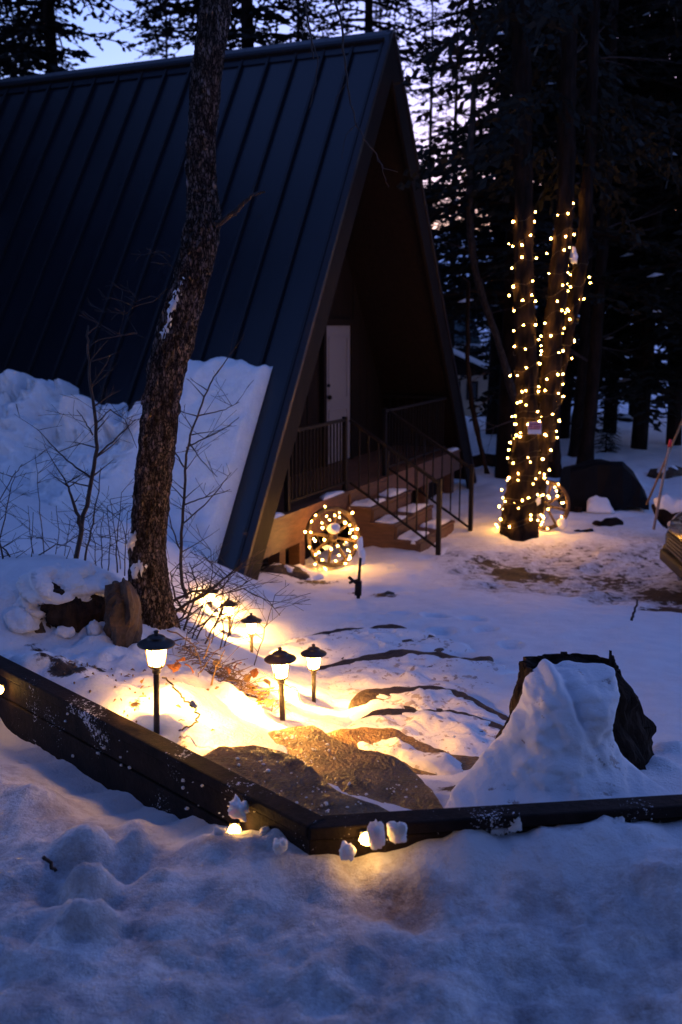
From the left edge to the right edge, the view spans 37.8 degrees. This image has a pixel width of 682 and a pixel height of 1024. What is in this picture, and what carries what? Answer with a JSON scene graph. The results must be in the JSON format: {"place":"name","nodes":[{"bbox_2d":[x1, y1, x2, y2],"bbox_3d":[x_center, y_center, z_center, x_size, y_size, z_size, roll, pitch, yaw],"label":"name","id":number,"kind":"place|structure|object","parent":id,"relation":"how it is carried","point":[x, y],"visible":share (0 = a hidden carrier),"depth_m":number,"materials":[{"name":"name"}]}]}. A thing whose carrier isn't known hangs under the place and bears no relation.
{"place":"outdoors","nodes":[
{"label":"outdoors","id":0,"kind":"place"},
{"bbox_2d":[0,0,675,230],"label":"sky","id":1,"kind":"structure","parent":0,"point":[112,54],"materials":[{"name":"blue"}]},
{"bbox_2d":[0,232,681,1023],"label":"ground","id":2,"kind":"structure","parent":0,"point":[132,910],"depth_m":2.94,"materials":[{"name":"snow"}]},
{"bbox_2d":[0,0,36,75],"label":"conifer","id":3,"kind":"object","parent":2,"relation":"on","point":[11,18],"visible":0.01,"depth_m":28.02,"materials":[{"name":"green plant"}]},
{"bbox_2d":[0,0,44,78],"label":"conifer","id":4,"kind":"object","parent":2,"relation":"on","point":[8,64],"visible":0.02,"depth_m":22.14,"materials":[{"name":"green plant"}]},
{"bbox_2d":[0,453,81,555],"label":"bare shrub","id":5,"kind":"object","parent":2,"relation":"on","point":[68,533],"visible":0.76,"depth_m":6.40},
{"bbox_2d":[34,618,50,632],"bbox_3d":[-1.548,0.606,5.094,0.178,0.126,0.149,0,11,0],"label":"rock","id":6,"kind":"object","parent":2,"relation":"on","point":[41,629],"visible":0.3,"depth_m":5.05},
{"bbox_2d":[0,0,86,78],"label":"conifer","id":7,"kind":"object","parent":2,"relation":"on","point":[36,44],"visible":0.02,"depth_m":37.25,"materials":[{"name":"green plant"}]},
{"bbox_2d":[0,445,109,563],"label":"bare shrub","id":8,"kind":"object","parent":2,"relation":"on","point":[1,547],"visible":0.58,"depth_m":5.60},
{"bbox_2d":[3,561,112,638],"bbox_3d":[-1.490,0.494,5.194,0.645,0.424,0.541,0,11,0],"label":"rock","id":9,"kind":"object","parent":2,"relation":"on","point":[65,600],"visible":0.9,"depth_m":5.08,"materials":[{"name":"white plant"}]},
{"bbox_2d":[0,0,157,78],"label":"conifer","id":10,"kind":"object","parent":2,"relation":"on","point":[47,32],"visible":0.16,"depth_m":21.27,"materials":[{"name":"green plant"}]},
{"bbox_2d":[16,290,148,560],"bbox_3d":[-1.452,-0.484,5.906,0.924,1.651,0.334,-2,11,-9],"label":"bare shrub","id":11,"kind":"object","parent":2,"relation":"on","point":[80,520],"visible":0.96,"depth_m":5.92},
{"bbox_2d":[65,477,134,575],"bbox_3d":[-1.333,0.041,5.828,0.622,0.703,0.339,0,11,0],"label":"bare shrub","id":12,"kind":"object","parent":2,"relation":"on","point":[114,531],"visible":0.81,"depth_m":5.82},
{"bbox_2d":[103,577,142,647],"bbox_3d":[-1.106,0.543,5.041,0.195,0.447,0.273,0,11,0],"label":"rock","id":13,"kind":"object","parent":2,"relation":"on","point":[123,625],"visible":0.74,"depth_m":4.95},
{"bbox_2d":[137,630,174,733],"bbox_3d":[-0.694,0.668,3.740,0.142,0.465,0.142,2,11,0],"label":"path lamp","id":14,"kind":"object","parent":2,"relation":"on","point":[156,646],"visible":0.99,"depth_m":3.69,"materials":[{"name":"metal"}]},
{"bbox_2d":[0,655,324,853],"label":"timber edging","id":15,"kind":"object","parent":2,"relation":"on","point":[35,708],"visible":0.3,"depth_m":3.60,"materials":[{"name":"wood"}]},
{"bbox_2d":[228,822,240,832],"bbox_3d":[-0.335,0.997,3.124,0.042,0.038,0.044,0,11,0],"label":"step light","id":16,"kind":"object","parent":15,"relation":"attached to","point":[234,827],"visible":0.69,"depth_m":3.11,"materials":[{"name":"beige"}]},
{"bbox_2d":[228,794,249,821],"bbox_3d":[-0.317,0.917,3.087,0.064,0.081,0.074,1,11,7],"label":"snow chunk","id":17,"kind":"object","parent":15,"relation":"on","point":[238,809],"visible":1,"depth_m":3.06,"materials":[{"name":"white"}]},
{"bbox_2d":[64,712,651,845],"bbox_3d":[-0.702,0.936,3.687,3.509,0.237,0.660,6,13,31],"label":"frost spatter","id":18,"kind":"object","parent":15,"relation":"on","point":[182,779],"visible":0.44,"depth_m":3.63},
{"bbox_2d":[133,0,192,59],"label":"conifer","id":19,"kind":"object","parent":2,"relation":"on","point":[152,51],"visible":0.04,"depth_m":40.87,"materials":[{"name":"green plant"}]},
{"bbox_2d":[52,628,290,737],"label":"leaf litter","id":20,"kind":"object","parent":2,"relation":"on","point":[240,687],"visible":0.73,"depth_m":4.80,"materials":[{"name":"dry leaves"}]},
{"bbox_2d":[166,662,180,672],"bbox_3d":[-0.741,0.686,4.405,0.062,0.030,0.067,-7,13,-31],"label":"dead leaf","id":21,"kind":"object","parent":2,"relation":"on","point":[176,666],"visible":1,"depth_m":4.39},
{"bbox_2d":[162,677,200,730],"bbox_3d":[-0.593,0.715,3.689,0.138,0.217,0.054,0,11,0],"label":"power cable","id":22,"kind":"object","parent":2,"relation":"on","point":[193,704],"visible":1,"depth_m":3.69,"materials":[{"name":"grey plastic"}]},
{"bbox_2d":[167,331,253,598],"bbox_3d":[-0.821,-0.257,5.698,0.646,1.535,0.415,3,11,16],"label":"bare shrub","id":23,"kind":"object","parent":2,"relation":"on","point":[184,497],"visible":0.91,"depth_m":5.64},
{"bbox_2d":[124,0,307,49],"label":"conifer","id":24,"kind":"object","parent":2,"relation":"on","point":[163,4],"visible":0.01,"depth_m":24.95,"materials":[{"name":"green plant"}]},
{"bbox_2d":[210,825,227,834],"bbox_3d":[-0.378,0.994,3.065,0.056,0.063,0.061,0,11,0],"label":"snow chunk","id":25,"kind":"object","parent":2,"relation":"on","point":[217,830],"visible":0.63,"depth_m":3.05,"materials":[{"name":"white"}]},
{"bbox_2d":[106,0,350,57],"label":"conifer","id":26,"kind":"object","parent":2,"relation":"on","point":[246,12],"visible":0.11,"depth_m":21.02,"materials":[{"name":"green plant"}]},
{"bbox_2d":[220,598,237,635],"bbox_3d":[-0.869,0.898,7.757,0.142,0.465,0.142,-5,9,-24],"label":"path lamp","id":27,"kind":"object","parent":2,"relation":"on","point":[229,621],"visible":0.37,"depth_m":7.72,"materials":[{"name":"glass"}]},
{"bbox_2d":[167,619,302,705],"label":"dry grass","id":28,"kind":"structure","parent":2,"relation":"on","point":[211,684],"depth_m":4.49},
{"bbox_2d":[166,522,310,665],"bbox_3d":[-0.624,0.446,5.533,0.920,0.835,0.396,0,11,0],"label":"bare shrub","id":29,"kind":"object","parent":2,"relation":"on","point":[207,590],"visible":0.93,"depth_m":5.52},
{"bbox_2d":[0,29,476,579],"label":"frame cabin","id":30,"kind":"object","parent":2,"relation":"on","point":[324,295],"visible":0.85,"depth_m":12.71,"materials":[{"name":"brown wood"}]},
{"bbox_2d":[0,357,272,562],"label":"snow bank","id":31,"kind":"structure","parent":30,"relation":"on","point":[31,398],"depth_m":10.72,"materials":[{"name":"snow"}]},
{"bbox_2d":[319,491,343,499],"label":"snow patch","id":32,"kind":"object","parent":30,"relation":"on","point":[326,495],"visible":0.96,"depth_m":11.98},
{"bbox_2d":[327,325,349,463],"bbox_3d":[-0.026,-1.739,14.701,0.135,2.000,0.890,5,12,24],"label":"door","id":33,"kind":"structure","parent":30,"relation":"in","point":[338,337],"depth_m":14.68,"materials":[{"name":"grey"}]},
{"bbox_2d":[349,498,385,508],"bbox_3d":[0.346,-0.124,12.597,0.268,0.101,0.578,5,12,25],"label":"snow patch","id":34,"kind":"object","parent":30,"relation":"on","point":[366,502],"visible":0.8,"depth_m":12.42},
{"bbox_2d":[375,514,405,523],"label":"snow patch","id":35,"kind":"object","parent":30,"relation":"on","point":[389,519],"visible":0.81,"depth_m":12.37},
{"bbox_2d":[379,488,405,496],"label":"snow patch","id":36,"kind":"object","parent":30,"relation":"on","point":[392,491],"visible":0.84,"depth_m":13.23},
{"bbox_2d":[397,530,428,543],"bbox_3d":[0.905,0.288,12.399,0.268,0.104,0.552,5,12,23],"label":"snow patch","id":37,"kind":"object","parent":30,"relation":"on","point":[412,536],"visible":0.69,"depth_m":12.24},
{"bbox_2d":[398,503,428,512],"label":"snow patch","id":38,"kind":"object","parent":30,"relation":"on","point":[412,508],"visible":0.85,"depth_m":13.12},
{"bbox_2d":[419,518,449,528],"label":"snow patch","id":39,"kind":"object","parent":30,"relation":"on","point":[431,523],"visible":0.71,"depth_m":13.08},
{"bbox_2d":[87,0,396,629],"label":"leaning tree","id":40,"kind":"object","parent":2,"relation":"on","point":[173,343],"visible":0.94,"depth_m":5.04,"materials":[{"name":"brown plant"}]},
{"bbox_2d":[241,613,261,652],"bbox_3d":[-0.596,0.898,6.636,0.142,0.465,0.142,1,10,4],"label":"path lamp","id":41,"kind":"object","parent":2,"relation":"on","point":[249,626],"visible":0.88,"depth_m":6.59,"materials":[{"name":"glass"}]},
{"bbox_2d":[264,647,296,720],"bbox_3d":[-0.261,0.817,4.378,0.142,0.465,0.142,-7,13,-28],"label":"path lamp","id":42,"kind":"object","parent":2,"relation":"on","point":[280,660],"visible":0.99,"depth_m":4.33,"materials":[{"name":"metal"}]},
{"bbox_2d":[273,838,287,854],"bbox_3d":[-0.178,0.976,2.915,0.046,0.046,0.042,0,11,0],"label":"snow chunk","id":43,"kind":"object","parent":2,"relation":"on","point":[280,845],"visible":1,"depth_m":2.90,"materials":[{"name":"white"}]},
{"bbox_2d":[260,563,323,580],"bbox_3d":[-0.671,0.740,10.919,0.973,0.337,0.675,0,11,0],"label":"rock","id":44,"kind":"object","parent":2,"relation":"on","point":[300,571],"visible":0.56,"depth_m":10.82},
{"bbox_2d":[203,745,388,814],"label":"stone slab","id":45,"kind":"structure","parent":2,"relation":"on","point":[284,780],"depth_m":3.35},
{"bbox_2d":[258,0,339,44],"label":"conifer","id":46,"kind":"object","parent":2,"relation":"on","point":[303,18],"visible":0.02,"depth_m":31.74,"materials":[{"name":"green plant"}]},
{"bbox_2d":[300,644,326,702],"bbox_3d":[-0.147,0.935,5.368,0.142,0.465,0.142,7,13,32],"label":"path lamp","id":47,"kind":"object","parent":2,"relation":"on","point":[313,654],"visible":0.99,"depth_m":5.32,"materials":[{"name":"metal"}]},
{"bbox_2d":[304,506,359,567],"bbox_3d":[-0.098,0.282,11.249,0.690,0.689,0.179,-6,12,-31],"label":"wagon wheel","id":48,"kind":"object","parent":2,"relation":"on","point":[332,538],"visible":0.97,"depth_m":11.21,"materials":[{"name":"brown wood"}]},
{"bbox_2d":[304,506,359,569],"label":"string lights","id":49,"kind":"object","parent":48,"relation":"attached to","point":[350,532],"visible":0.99,"depth_m":11.22,"materials":[{"name":"yellow"}]},
{"bbox_2d":[327,523,339,533],"bbox_3d":[-0.088,0.185,11.135,0.146,0.127,0.118,-3,11,-16],"label":"snow lump","id":50,"kind":"object","parent":48,"relation":"on","point":[333,528],"visible":1,"depth_m":11.10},
{"bbox_2d":[339,840,355,860],"bbox_3d":[0.019,0.974,2.854,0.051,0.051,0.048,0,11,0],"label":"snow chunk","id":51,"kind":"object","parent":2,"relation":"on","point":[347,851],"visible":1,"depth_m":2.84,"materials":[{"name":"white"}]},
{"bbox_2d":[348,558,361,598],"bbox_3d":[0.153,0.709,9.702,0.220,0.535,0.214,0,11,0],"label":"standpipe","id":52,"kind":"object","parent":2,"relation":"on","point":[357,582],"visible":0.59,"depth_m":9.66,"materials":[{"name":"metal"}]},
{"bbox_2d":[356,537,365,564],"bbox_3d":[0.217,0.420,10.869,0.104,0.331,0.087,0,11,0],"label":"snow lump","id":53,"kind":"object","parent":52,"relation":"on","point":[360,550],"visible":0.85,"depth_m":10.84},
{"bbox_2d":[268,725,442,809],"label":"stone slab","id":54,"kind":"structure","parent":2,"relation":"on","point":[363,772],"depth_m":3.72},
{"bbox_2d":[219,732,462,816],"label":"snow crumbs","id":55,"kind":"object","parent":54,"relation":"on","point":[326,744],"visible":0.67,"depth_m":3.52,"materials":[{"name":"white"}]},
{"bbox_2d":[367,819,384,849],"bbox_3d":[0.101,0.932,2.865,0.052,0.090,0.047,0,11,0],"label":"snow chunk","id":56,"kind":"object","parent":2,"relation":"on","point":[376,834],"visible":1,"depth_m":2.85,"materials":[{"name":"white"}]},
{"bbox_2d":[313,624,443,658],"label":"stone slab","id":57,"kind":"structure","parent":2,"relation":"on","point":[388,626],"depth_m":7.39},
{"bbox_2d":[270,627,474,665],"bbox_3d":[0.249,0.966,6.894,1.361,0.093,1.077,-4,12,-21],"label":"snow patch","id":58,"kind":"object","parent":57,"relation":"on","point":[346,644],"visible":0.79,"depth_m":6.99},
{"bbox_2d":[293,0,489,329],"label":"conifer","id":59,"kind":"object","parent":2,"relation":"on","point":[370,22],"visible":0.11,"depth_m":28.05,"materials":[{"name":"green plant"}]},
{"bbox_2d":[364,0,419,149],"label":"conifer","id":60,"kind":"object","parent":2,"relation":"on","point":[379,17],"visible":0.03,"depth_m":59.45,"materials":[{"name":"green plant"}]},
{"bbox_2d":[326,727,478,774],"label":"stone slab","id":61,"kind":"structure","parent":2,"relation":"on","point":[368,735],"depth_m":4.37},
{"bbox_2d":[357,737,462,774],"bbox_3d":[0.256,1.026,4.229,0.724,0.088,0.217,10,15,42],"label":"snow patch","id":62,"kind":"object","parent":61,"relation":"on","point":[441,763],"visible":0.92,"depth_m":4.14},
{"bbox_2d":[319,649,493,669],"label":"stone slab","id":63,"kind":"structure","parent":2,"relation":"on","point":[389,654],"depth_m":6.46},
{"bbox_2d":[316,653,518,696],"bbox_3d":[0.348,1.022,5.993,1.528,0.099,1.048,0,11,0],"label":"snow patch","id":64,"kind":"object","parent":63,"relation":"on","point":[409,670],"visible":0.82,"depth_m":6.07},
{"bbox_2d":[348,685,507,719],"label":"stone slab","id":65,"kind":"structure","parent":2,"relation":"on","point":[363,697],"depth_m":5.47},
{"bbox_2d":[346,688,505,725],"bbox_3d":[0.467,1.080,5.108,0.971,0.094,1.044,0,11,0],"label":"snow patch","id":66,"kind":"object","parent":65,"relation":"on","point":[423,699],"visible":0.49,"depth_m":5.33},
{"bbox_2d":[361,708,502,731],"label":"stone slab","id":67,"kind":"structure","parent":2,"relation":"on","point":[388,711],"depth_m":5.00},
{"bbox_2d":[347,710,499,756],"bbox_3d":[0.423,1.073,4.622,0.863,0.110,0.855,-5,12,-23],"label":"snow patch","id":68,"kind":"object","parent":67,"relation":"on","point":[431,728],"visible":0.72,"depth_m":4.74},
{"bbox_2d":[407,1,461,291],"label":"conifer","id":69,"kind":"object","parent":2,"relation":"on","point":[430,109],"visible":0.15,"depth_m":54.65,"materials":[{"name":"green plant"}]},
{"bbox_2d":[421,0,492,359],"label":"conifer","id":70,"kind":"object","parent":2,"relation":"on","point":[453,331],"visible":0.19,"depth_m":43.02,"materials":[{"name":"green plant"}]},
{"bbox_2d":[454,319,480,355],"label":"green roofed house","id":71,"kind":"structure","parent":2,"relation":"on","point":[459,339],"depth_m":45.65,"materials":[{"name":"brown wood"}]},
{"bbox_2d":[453,348,488,415],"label":"cottage","id":72,"kind":"structure","parent":2,"relation":"on","point":[479,386],"depth_m":37.73,"materials":[{"name":"brown wood"}]},
{"bbox_2d":[466,381,477,399],"bbox_3d":[4.980,-4.610,37.772,0.422,0.700,0.060,0,11,0],"label":"window","id":73,"kind":"structure","parent":72,"relation":"in","point":[475,383],"depth_m":37.76,"materials":[{"name":"blue glass"}]},
{"bbox_2d":[456,273,491,473],"bbox_3d":[2.087,-2.126,15.420,0.695,3.080,0.287,0,11,0],"label":"bare tree","id":74,"kind":"object","parent":2,"relation":"on","point":[470,390],"visible":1,"depth_m":15.38,"materials":[{"name":"brown plant"}]},
{"bbox_2d":[456,6,491,315],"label":"conifer","id":75,"kind":"object","parent":2,"relation":"on","point":[477,108],"visible":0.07,"depth_m":62.29,"materials":[{"name":"green plant"}]},
{"bbox_2d":[434,46,537,406],"bbox_3d":[2.269,-4.625,16.313,2.080,5.904,0.848,0,11,0],"label":"bare tree","id":76,"kind":"object","parent":2,"relation":"on","point":[483,300],"visible":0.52,"depth_m":16.50,"materials":[{"name":"brown plant"}]},
{"bbox_2d":[308,794,681,857],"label":"timber edging","id":77,"kind":"object","parent":2,"relation":"on","point":[328,834],"visible":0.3,"depth_m":3.00,"materials":[{"name":"wood"}]},
{"bbox_2d":[359,830,369,845],"bbox_3d":[0.072,0.954,2.906,0.042,0.038,0.044,0,11,0],"label":"step light","id":78,"kind":"object","parent":77,"relation":"attached to","point":[363,839],"visible":0.77,"depth_m":2.89,"materials":[{"name":"beige"}]},
{"bbox_2d":[386,821,406,843],"bbox_3d":[0.163,0.931,2.896,0.062,0.071,0.051,0,11,0],"label":"snow chunk","id":79,"kind":"object","parent":77,"relation":"attached to","point":[397,832],"visible":1,"depth_m":2.88,"materials":[{"name":"white"}]},
{"bbox_2d":[508,812,521,832],"bbox_3d":[0.522,0.934,3.006,0.054,0.054,0.051,0,11,0],"label":"snow chunk","id":80,"kind":"object","parent":77,"relation":"on","point":[516,826],"visible":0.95,"depth_m":2.99,"materials":[{"name":"white"}]},
{"bbox_2d":[455,45,536,364],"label":"conifer","id":81,"kind":"object","parent":2,"relation":"on","point":[485,357],"visible":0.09,"depth_m":44.68,"materials":[{"name":"green plant"}]},
{"bbox_2d":[394,0,616,434],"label":"conifer","id":82,"kind":"object","parent":2,"relation":"on","point":[496,233],"visible":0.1,"depth_m":22.89,"materials":[{"name":"green plant"}]},
{"bbox_2d":[393,0,681,541],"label":"lit tree","id":83,"kind":"object","parent":2,"relation":"on","point":[524,18],"visible":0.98,"depth_m":12.38,"materials":[{"name":"brown plant"}]},
{"bbox_2d":[495,211,546,530],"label":"string lights","id":84,"kind":"object","parent":83,"relation":"attached to","point":[520,401],"visible":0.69,"depth_m":12.64,"materials":[{"name":"yellow"}]},
{"bbox_2d":[528,422,540,433],"bbox_3d":[2.435,-1.056,12.502,0.174,0.153,0.017,0,11,0],"label":"yard sign","id":85,"kind":"object","parent":83,"relation":"attached to","point":[534,427],"visible":1,"depth_m":12.49,"materials":[{"name":"white"}]},
{"bbox_2d":[538,203,574,495],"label":"string lights","id":86,"kind":"object","parent":83,"relation":"attached to","point":[554,334],"visible":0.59,"depth_m":12.58,"materials":[{"name":"yellow"}]},
{"bbox_2d":[403,0,681,478],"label":"conifer","id":87,"kind":"object","parent":2,"relation":"on","point":[497,295],"visible":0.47,"depth_m":16.64,"materials":[{"name":"green plant"}]},
{"bbox_2d":[413,0,672,383],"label":"conifer","id":88,"kind":"object","parent":2,"relation":"on","point":[481,90],"visible":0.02,"depth_m":25.64,"materials":[{"name":"green plant"}]},
{"bbox_2d":[538,480,570,529],"bbox_3d":[2.713,-0.093,13.214,0.672,0.672,0.147,0,11,0],"label":"wagon wheel","id":89,"kind":"object","parent":2,"relation":"on","point":[547,503],"visible":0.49,"depth_m":13.21,"materials":[{"name":"brown wood"}]},
{"bbox_2d":[431,0,680,477],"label":"bare tree","id":90,"kind":"object","parent":2,"relation":"on","point":[555,468],"visible":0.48,"depth_m":16.11,"materials":[{"name":"brown plant"}]},
{"bbox_2d":[434,6,681,438],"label":"conifer","id":91,"kind":"object","parent":2,"relation":"on","point":[565,415],"visible":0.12,"depth_m":20.79,"materials":[{"name":"green plant"}]},
{"bbox_2d":[442,34,676,456],"bbox_3d":[4.141,-5.023,18.456,5.147,8.244,1.253,-3,11,-13],"label":"bare tree","id":92,"kind":"object","parent":2,"relation":"on","point":[583,351],"visible":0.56,"depth_m":18.77,"materials":[{"name":"brown plant"}]},
{"bbox_2d":[556,517,566,529],"bbox_3d":[2.918,0.152,13.138,0.146,0.161,0.103,0,11,0],"label":"snow lump","id":93,"kind":"object","parent":2,"relation":"on","point":[561,523],"visible":1,"depth_m":13.10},
{"bbox_2d":[448,0,681,463],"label":"bare tree","id":94,"kind":"object","parent":2,"relation":"on","point":[585,451],"visible":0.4,"depth_m":17.14,"materials":[{"name":"brown plant"}]},
{"bbox_2d":[469,0,681,433],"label":"conifer","id":95,"kind":"object","parent":2,"relation":"on","point":[630,401],"visible":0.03,"depth_m":22.90,"materials":[{"name":"green plant"}]},
{"bbox_2d":[495,650,656,769],"bbox_3d":[0.914,0.886,3.749,0.743,0.670,0.594,0,11,0],"label":"tree stump","id":96,"kind":"object","parent":2,"relation":"on","point":[634,730],"visible":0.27,"depth_m":3.69,"materials":[{"name":"wood"}]},
{"bbox_2d":[445,659,671,807],"bbox_3d":[0.738,0.837,3.415,0.904,0.428,0.881,0,11,0],"label":"snow drape","id":97,"kind":"object","parent":96,"relation":"on","point":[554,741],"visible":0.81,"depth_m":3.41,"materials":[{"name":"snow"}]},
{"bbox_2d":[587,495,614,513],"bbox_3d":[3.830,-0.113,14.765,0.411,0.238,0.266,0,11,0],"label":"snow patch","id":98,"kind":"object","parent":2,"relation":"on","point":[596,504],"visible":1,"depth_m":14.67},
{"bbox_2d":[556,459,648,511],"bbox_3d":[4.071,-0.398,15.362,1.290,0.824,1.134,0,11,0],"label":"boulder","id":99,"kind":"object","parent":2,"relation":"on","point":[617,485],"visible":0.72,"depth_m":15.02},
{"bbox_2d":[533,0,681,449],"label":"conifer","id":100,"kind":"object","parent":2,"relation":"on","point":[642,414],"visible":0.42,"depth_m":18.86,"materials":[{"name":"green plant"}]},
{"bbox_2d":[533,11,681,416],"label":"conifer","id":101,"kind":"object","parent":2,"relation":"on","point":[630,408],"visible":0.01,"depth_m":27.72,"materials":[{"name":"green plant"}]},
{"bbox_2d":[594,359,621,452],"bbox_3d":[5.223,-2.024,19.478,0.642,1.920,0.645,-2,11,-11],"label":"conifer","id":102,"kind":"object","parent":2,"relation":"on","point":[605,430],"visible":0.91,"depth_m":19.47,"materials":[{"name":"green plant"}]},
{"bbox_2d":[592,517,623,526],"bbox_3d":[3.755,0.178,13.984,0.487,0.199,0.171,-6,12,-28],"label":"fallen log","id":103,"kind":"object","parent":2,"relation":"on","point":[611,522],"visible":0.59,"depth_m":13.92,"materials":[{"name":"brown wood"}]},
{"bbox_2d":[536,0,681,314],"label":"conifer","id":104,"kind":"object","parent":2,"relation":"on","point":[656,275],"visible":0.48,"depth_m":17.64,"materials":[{"name":"green plant"}]},
{"bbox_2d":[537,2,681,445],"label":"conifer","id":105,"kind":"object","parent":2,"relation":"on","point":[673,423],"visible":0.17,"depth_m":19.86,"materials":[{"name":"green plant"}]},
{"bbox_2d":[617,413,632,421],"bbox_3d":[8.097,-2.416,28.030,1.164,0.754,1.283,8,14,38],"label":"boulder","id":106,"kind":"object","parent":2,"relation":"on","point":[625,417],"visible":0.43,"depth_m":27.76,"materials":[{"name":"grey stone"}]},
{"bbox_2d":[652,439,671,529],"bbox_3d":[3.892,-0.328,12.050,0.178,1.108,0.042,0,11,0],"label":"marker stake","id":107,"kind":"object","parent":2,"relation":"on","point":[662,482],"visible":1,"depth_m":12.04,"materials":[{"name":"orange"}]},
{"bbox_2d":[646,420,681,504],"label":"marker stake","id":108,"kind":"object","parent":2,"relation":"on","point":[662,467],"visible":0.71,"depth_m":13.31,"materials":[{"name":"brown"}]},
{"bbox_2d":[647,465,681,478],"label":"boulder","id":109,"kind":"object","parent":2,"relation":"on","point":[672,471],"visible":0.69,"depth_m":17.07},
{"bbox_2d":[651,494,681,528],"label":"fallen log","id":110,"kind":"object","parent":2,"relation":"on","point":[670,507],"visible":0.73,"depth_m":13.06,"materials":[{"name":"brown plant"}]},
{"bbox_2d":[660,512,681,579],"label":"pile","id":111,"kind":"object","parent":2,"relation":"on","point":[671,554],"visible":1,"depth_m":10.78,"materials":[{"name":"brown"}]},
{"bbox_2d":[472,453,495,467],"bbox_3d":[2.810,-0.963,18.346,1.119,0.267,0.229,-4,12,-21],"label":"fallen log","id":112,"kind":"object","parent":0,"point":[490,460],"visible":0.28,"depth_m":18.19,"materials":[{"name":"wood"}]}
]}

